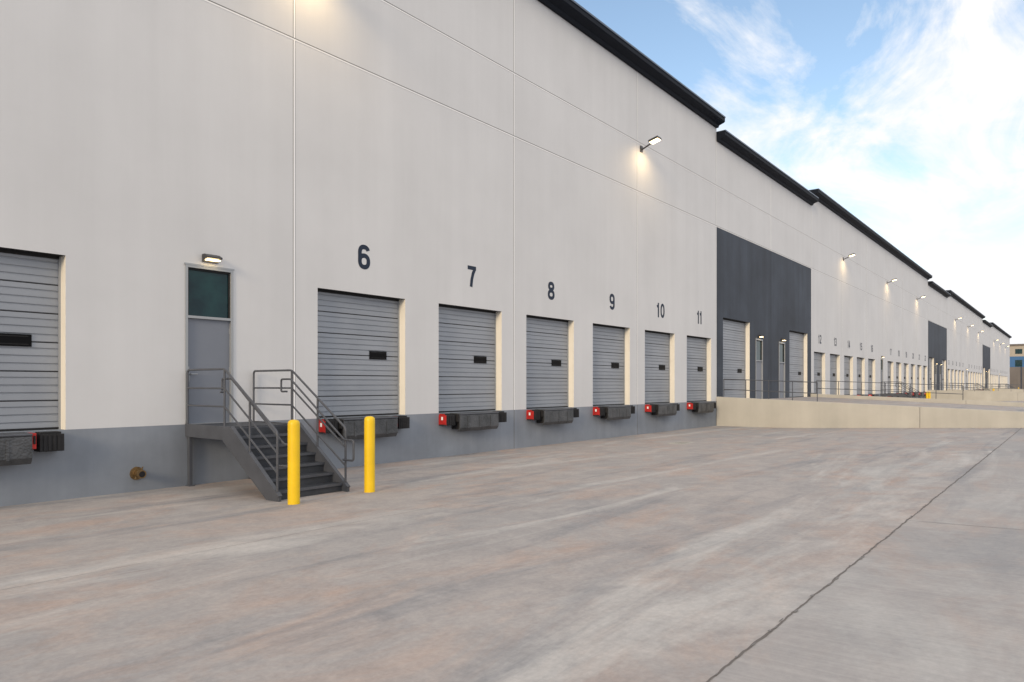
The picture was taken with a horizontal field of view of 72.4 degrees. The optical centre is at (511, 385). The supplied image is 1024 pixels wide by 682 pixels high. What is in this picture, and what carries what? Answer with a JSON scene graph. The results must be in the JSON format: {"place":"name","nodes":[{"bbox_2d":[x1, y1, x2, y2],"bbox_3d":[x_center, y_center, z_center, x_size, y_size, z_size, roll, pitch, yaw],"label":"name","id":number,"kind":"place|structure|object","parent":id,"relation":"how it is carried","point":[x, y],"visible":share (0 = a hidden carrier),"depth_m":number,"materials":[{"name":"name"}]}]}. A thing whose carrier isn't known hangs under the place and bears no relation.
{"place":"outdoors","nodes":[
{"label":"outdoors","id":0,"kind":"place"},
{"bbox_2d":[0,401,1023,681],"bbox_3d":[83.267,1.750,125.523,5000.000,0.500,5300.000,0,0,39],"label":"ground","id":1,"kind":"structure","parent":0,"point":[702,555],"depth_m":6.61,"materials":[{"name":"concrete"}]},
{"bbox_2d":[185,368,354,501],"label":"metal staircase","id":2,"kind":"structure","parent":1,"relation":"on","point":[258,450],"depth_m":13.05,"materials":[{"name":"metal"}]},
{"bbox_2d":[288,420,299,504],"bbox_3d":[-3.614,1.320,11.592,0.196,1.497,0.196,0,0,39],"label":"yellow bollard","id":3,"kind":"object","parent":1,"relation":"on","point":[293,462],"visible":0.91,"depth_m":11.51,"materials":[{"name":"yellow metal"}]},
{"bbox_2d":[364,416,374,492],"bbox_3d":[-2.625,1.322,12.902,0.196,1.497,0.196,0,0,39],"label":"yellow bollard","id":4,"kind":"object","parent":1,"relation":"on","point":[369,454],"visible":0.93,"depth_m":12.82,"materials":[{"name":"yellow metal"}]},
{"bbox_2d":[0,0,1009,506],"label":"walls","id":5,"kind":"structure","parent":1,"relation":"on","point":[146,148],"depth_m":18.06,"materials":[{"name":"grey paint"}]},
{"bbox_2d":[0,249,60,431],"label":"sectional door","id":6,"kind":"structure","parent":5,"relation":"attached to","point":[30,341],"depth_m":12.05,"materials":[{"name":"metal"}]},
{"bbox_2d":[0,431,63,465],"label":"dock leveler","id":7,"kind":"object","parent":5,"relation":"attached to","point":[16,448],"visible":1,"depth_m":11.45,"materials":[{"name":"black rubber"}]},
{"bbox_2d":[130,466,145,479],"bbox_3d":[-6.972,1.655,13.099,0.237,0.259,0.250,0,0,39],"label":"brass pipe outlet","id":8,"kind":"object","parent":5,"relation":"attached to","point":[136,473],"visible":1,"depth_m":13.08,"materials":[{"name":"gold metal"}]},
{"bbox_2d":[184,262,233,423],"bbox_3d":[-6.217,-0.825,14.321,0.202,3.210,1.050,0,0,39],"label":"personnel door","id":9,"kind":"structure","parent":5,"relation":"attached to","point":[208,316],"depth_m":14.31,"materials":[{"name":"silver metal"}]},
{"bbox_2d":[202,253,222,263],"bbox_3d":[-6.086,-2.575,14.215,0.220,0.150,0.320,0,0,39],"label":"wall pack light","id":10,"kind":"object","parent":5,"relation":"attached to","point":[210,258],"visible":1,"depth_m":14.16,"materials":[{"name":"grey"}]},
{"bbox_2d":[318,289,399,417],"bbox_3d":[-3.861,-0.745,17.540,0.060,3.050,2.740,0,0,39],"label":"sectional door","id":11,"kind":"structure","parent":5,"relation":"attached to","point":[358,354],"depth_m":17.57,"materials":[{"name":"metal"}]},
{"bbox_2d":[358,245,369,268],"bbox_3d":[-3.671,-3.180,17.387,0.001,0.610,0.379,0,0,39],"label":"dock number","id":12,"kind":"object","parent":5,"relation":"attached to","point":[361,255],"visible":1,"depth_m":17.37,"materials":[{"name":"black paint"}]},
{"bbox_2d":[319,415,409,439],"bbox_3d":[-3.554,1.042,17.212,0.412,0.515,2.626,0,0,39],"label":"dock leveler","id":13,"kind":"object","parent":5,"relation":"attached to","point":[387,426],"visible":0.84,"depth_m":16.87,"materials":[{"name":"grey metal"}]},
{"bbox_2d":[439,305,495,412],"bbox_3d":[-1.364,-0.745,20.646,0.060,3.050,2.740,0,0,39],"label":"sectional door","id":14,"kind":"structure","parent":5,"relation":"attached to","point":[467,359],"depth_m":20.69,"materials":[{"name":"metal"}]},
{"bbox_2d":[468,265,475,286],"bbox_3d":[-1.173,-3.176,20.494,0.001,0.618,0.369,0,0,39],"label":"dock number","id":15,"kind":"object","parent":5,"relation":"attached to","point":[473,268],"visible":1,"depth_m":20.51,"materials":[{"name":"black paint"}]},
{"bbox_2d":[439,411,506,431],"bbox_3d":[-1.056,1.042,20.317,0.412,0.515,2.626,0,0,39],"label":"dock leveler","id":16,"kind":"object","parent":5,"relation":"attached to","point":[470,421],"visible":1,"depth_m":19.99,"materials":[{"name":"black rubber"}]},
{"bbox_2d":[526,316,568,408],"bbox_3d":[1.133,-0.745,23.751,0.060,3.050,2.740,0,0,39],"label":"sectional door","id":17,"kind":"structure","parent":5,"relation":"attached to","point":[547,362],"depth_m":23.86,"materials":[{"name":"metal"}]},
{"bbox_2d":[548,282,554,299],"bbox_3d":[1.323,-3.180,23.598,0.001,0.610,0.391,0,0,39],"label":"dock number","id":18,"kind":"object","parent":5,"relation":"attached to","point":[551,291],"visible":1,"depth_m":23.61,"materials":[{"name":"black paint"}]},
{"bbox_2d":[526,408,578,424],"bbox_3d":[1.440,1.042,23.423,0.412,0.515,2.626,0,0,39],"label":"dock leveler","id":19,"kind":"object","parent":5,"relation":"attached to","point":[550,416],"visible":1,"depth_m":23.02,"materials":[{"name":"black rubber"}]},
{"bbox_2d":[204,0,1007,434],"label":"panel joints","id":20,"kind":"object","parent":5,"relation":"attached to","point":[580,166],"visible":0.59,"depth_m":22.05,"materials":[{"name":"grey"}]},
{"bbox_2d":[593,324,624,405],"bbox_3d":[3.630,-0.745,26.857,0.060,3.050,2.740,0,0,39],"label":"sectional door","id":21,"kind":"structure","parent":5,"relation":"attached to","point":[608,365],"depth_m":26.98,"materials":[{"name":"metal"}]},
{"bbox_2d":[610,294,614,309],"bbox_3d":[3.820,-3.180,26.704,0.001,0.610,0.379,0,0,39],"label":"dock number","id":22,"kind":"object","parent":5,"relation":"attached to","point":[612,302],"visible":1,"depth_m":26.73,"materials":[{"name":"black paint"}]},
{"bbox_2d":[593,405,634,419],"bbox_3d":[3.938,1.042,26.529,0.412,0.515,2.626,0,0,39],"label":"dock leveler","id":23,"kind":"object","parent":5,"relation":"attached to","point":[617,412],"visible":1,"depth_m":26.11,"materials":[{"name":"black rubber"}]},
{"bbox_2d":[640,136,661,152],"bbox_3d":[5.574,-9.705,28.226,0.836,0.450,0.340,0,0,39],"label":"wall flood lamp","id":24,"kind":"object","parent":5,"relation":"attached to","point":[655,139],"visible":1,"depth_m":28.09,"materials":[{"name":"grey"}]},
{"bbox_2d":[645,331,669,403],"bbox_3d":[6.127,-0.745,29.963,0.060,3.050,2.740,0,0,39],"label":"sectional door","id":25,"kind":"structure","parent":5,"relation":"attached to","point":[657,367],"depth_m":30.15,"materials":[{"name":"metal"}]},
{"bbox_2d":[657,303,664,317],"bbox_3d":[6.339,-3.180,29.837,0.001,0.610,0.724,0,0,39],"label":"dock number","id":26,"kind":"object","parent":5,"relation":"attached to","point":[662,316],"visible":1,"depth_m":29.89,"materials":[{"name":"black paint"}]},
{"bbox_2d":[645,403,679,416],"bbox_3d":[6.434,1.042,29.634,0.412,0.515,2.626,0,0,39],"label":"dock leveler","id":27,"kind":"object","parent":5,"relation":"attached to","point":[665,409],"visible":1,"depth_m":29.17,"materials":[{"name":"black rubber"}]},
{"bbox_2d":[687,336,706,401],"bbox_3d":[8.624,-0.745,33.068,0.060,3.050,2.740,0,0,39],"label":"sectional door","id":28,"kind":"structure","parent":5,"relation":"attached to","point":[696,369],"depth_m":33.28,"materials":[{"name":"metal"}]},
{"bbox_2d":[697,311,701,323],"bbox_3d":[8.804,-3.180,32.902,0.001,0.610,0.505,0,0,39],"label":"dock number","id":29,"kind":"object","parent":5,"relation":"attached to","point":[698,317],"visible":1,"depth_m":32.92,"materials":[{"name":"black paint"}]},
{"bbox_2d":[687,402,715,413],"bbox_3d":[8.932,1.042,32.740,0.412,0.515,2.626,0,0,39],"label":"dock leveler","id":30,"kind":"object","parent":5,"relation":"attached to","point":[703,407],"visible":1,"depth_m":32.19,"materials":[{"name":"black rubber"}]},
{"bbox_2d":[723,318,745,397],"bbox_3d":[11.559,-1.310,36.719,0.060,4.180,3.700,0,0,39],"label":"sectional door","id":31,"kind":"structure","parent":5,"relation":"attached to","point":[734,349],"depth_m":36.98,"materials":[{"name":"metal"}]},
{"bbox_2d":[755,338,762,398],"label":"personnel door","id":32,"kind":"structure","parent":5,"relation":"attached to","point":[759,363],"depth_m":39.31,"materials":[{"name":"silver metal"}]},
{"bbox_2d":[538,0,1011,337],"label":"parapet coping","id":33,"kind":"object","parent":5,"relation":"on","point":[575,14],"visible":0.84,"depth_m":32.82,"materials":[{"name":"black metal"}]},
{"bbox_2d":[779,342,784,397],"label":"personnel door","id":34,"kind":"structure","parent":5,"relation":"attached to","point":[781,366],"depth_m":42.29,"materials":[{"name":"silver metal"}]},
{"bbox_2d":[789,331,803,396],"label":"sectional door","id":35,"kind":"structure","parent":5,"relation":"attached to","point":[796,356],"depth_m":45.21,"materials":[{"name":"metal"}]},
{"bbox_2d":[814,352,821,393],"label":"sectional door","id":36,"kind":"structure","parent":5,"relation":"attached to","point":[817,366],"depth_m":49.09,"materials":[{"name":"metal"}]},
{"bbox_2d":[830,354,836,394],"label":"sectional door","id":37,"kind":"structure","parent":5,"relation":"attached to","point":[833,371],"depth_m":52.15,"materials":[{"name":"metal"}]},
{"bbox_2d":[844,356,849,394],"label":"sectional door","id":38,"kind":"structure","parent":5,"relation":"attached to","point":[846,371],"depth_m":55.19,"materials":[{"name":"metal"}]},
{"bbox_2d":[857,358,861,394],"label":"sectional door","id":39,"kind":"structure","parent":5,"relation":"attached to","point":[859,370],"depth_m":58.44,"materials":[{"name":"metal"}]},
{"bbox_2d":[868,359,872,393],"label":"sectional door","id":40,"kind":"structure","parent":5,"relation":"attached to","point":[870,372],"depth_m":61.59,"materials":[{"name":"metal"}]},
{"bbox_2d":[880,358,882,393],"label":"personnel door","id":41,"kind":"structure","parent":5,"relation":"attached to","point":[881,374],"depth_m":64.12,"materials":[{"name":"silver metal"}]},
{"bbox_2d":[888,361,890,392],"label":"sectional door","id":42,"kind":"structure","parent":5,"relation":"attached to","point":[889,376],"depth_m":67.90,"materials":[{"name":"metal"}]},
{"bbox_2d":[896,362,898,392],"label":"sectional door","id":43,"kind":"structure","parent":5,"relation":"attached to","point":[897,372],"depth_m":70.97,"materials":[{"name":"metal"}]},
{"bbox_2d":[904,364,905,390],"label":"sectional door","id":44,"kind":"structure","parent":5,"relation":"attached to","point":[904,376],"depth_m":74.15,"materials":[{"name":"metal"}]},
{"bbox_2d":[911,364,912,389],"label":"sectional door","id":45,"kind":"structure","parent":5,"relation":"attached to","point":[911,376],"depth_m":77.14,"materials":[{"name":"metal"}]},
{"bbox_2d":[917,365,918,391],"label":"sectional door","id":46,"kind":"structure","parent":5,"relation":"attached to","point":[917,378],"depth_m":80.18,"materials":[{"name":"metal"}]},
{"bbox_2d":[923,366,924,391],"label":"sectional door","id":47,"kind":"structure","parent":5,"relation":"attached to","point":[923,378],"depth_m":83.43,"materials":[{"name":"metal"}]},
{"bbox_2d":[929,358,931,389],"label":"sectional door","id":48,"kind":"structure","parent":5,"relation":"attached to","point":[930,370],"depth_m":87.19,"materials":[{"name":"metal"}]},
{"bbox_2d":[935,365,936,389],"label":"personnel door","id":49,"kind":"structure","parent":5,"relation":"attached to","point":[935,377],"depth_m":89.11,"materials":[{"name":"silver metal"}]},
{"bbox_2d":[942,360,943,389],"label":"sectional door","id":50,"kind":"structure","parent":5,"relation":"attached to","point":[942,374],"depth_m":95.38,"materials":[{"name":"metal"}]},
{"bbox_2d":[706,430,1018,681],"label":"pavement joint","id":51,"kind":"object","parent":1,"relation":"on","point":[766,634],"visible":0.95,"depth_m":5.52,"materials":[{"name":"grey concrete"}]},
{"bbox_2d":[717,397,1023,427],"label":"retaining wall","id":52,"kind":"structure","parent":1,"relation":"on","point":[749,412],"depth_m":30.69,"materials":[{"name":"concrete"}]},
{"bbox_2d":[723,379,817,401],"bbox_3d":[12.085,0.279,32.961,4.390,1.189,0.040,0,0,39],"label":"guard railing","id":53,"kind":"object","parent":52,"relation":"on","point":[768,391],"visible":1,"depth_m":32.95,"materials":[{"name":"metal"}]},
{"bbox_2d":[771,397,1023,411],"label":"concrete ramp","id":54,"kind":"structure","parent":1,"relation":"on","point":[927,404],"depth_m":39.09,"materials":[{"name":"grey concrete"}]},
{"bbox_2d":[880,382,925,397],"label":"metal staircase","id":55,"kind":"structure","parent":1,"relation":"on","point":[903,394],"depth_m":62.95,"materials":[{"name":"metal"}]},
{"bbox_2d":[811,394,1023,406],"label":"retaining wall","id":56,"kind":"structure","parent":1,"relation":"on","point":[996,403],"depth_m":42.55,"materials":[{"name":"concrete"}]},
{"bbox_2d":[816,380,962,397],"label":"guard railing","id":57,"kind":"object","parent":56,"relation":"on","point":[885,387],"visible":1,"depth_m":43.99,"materials":[{"name":"metal"}]},
{"bbox_2d":[928,390,1023,400],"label":"retaining wall","id":58,"kind":"structure","parent":1,"relation":"on","point":[978,396],"depth_m":81.07,"materials":[{"name":"concrete"}]},
{"bbox_2d":[931,382,963,390],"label":"guard railing","id":59,"kind":"object","parent":58,"relation":"on","point":[951,387],"visible":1,"depth_m":82.53,"materials":[{"name":"metal"}]},
{"bbox_2d":[966,383,989,390],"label":"metal staircase","id":60,"kind":"structure","parent":1,"relation":"on","point":[977,384],"depth_m":112.72,"materials":[{"name":"metal"}]},
{"bbox_2d":[947,389,1023,392],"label":"retaining wall","id":61,"kind":"structure","parent":1,"relation":"on","point":[984,391],"depth_m":93.84,"materials":[{"name":"concrete"}]},
{"bbox_2d":[950,383,1008,389],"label":"guard railing","id":62,"kind":"object","parent":61,"relation":"on","point":[973,387],"visible":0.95,"depth_m":94.52,"materials":[{"name":"metal"}]},
{"bbox_2d":[983,388,1023,391],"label":"retaining wall","id":63,"kind":"structure","parent":1,"relation":"on","point":[1017,390],"depth_m":131.40,"materials":[{"name":"concrete"}]},
{"bbox_2d":[2,430,1021,589],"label":"pavement joint","id":64,"kind":"object","parent":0,"point":[463,501],"visible":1,"depth_m":8.46,"materials":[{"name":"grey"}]},
{"bbox_2d":[574,0,1023,343],"label":"sky","id":65,"kind":"structure","parent":0,"point":[908,115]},
{"bbox_2d":[1010,344,1023,366],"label":"distant office building","id":66,"kind":"structure","parent":0,"point":[1016,355],"depth_m":318.15,"materials":[{"name":"beige concrete"}]},
{"bbox_2d":[1010,367,1023,388],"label":"masonry screen wall","id":67,"kind":"structure","parent":0,"point":[1016,375],"depth_m":251.66,"materials":[{"name":"grey paint"}]}
]}

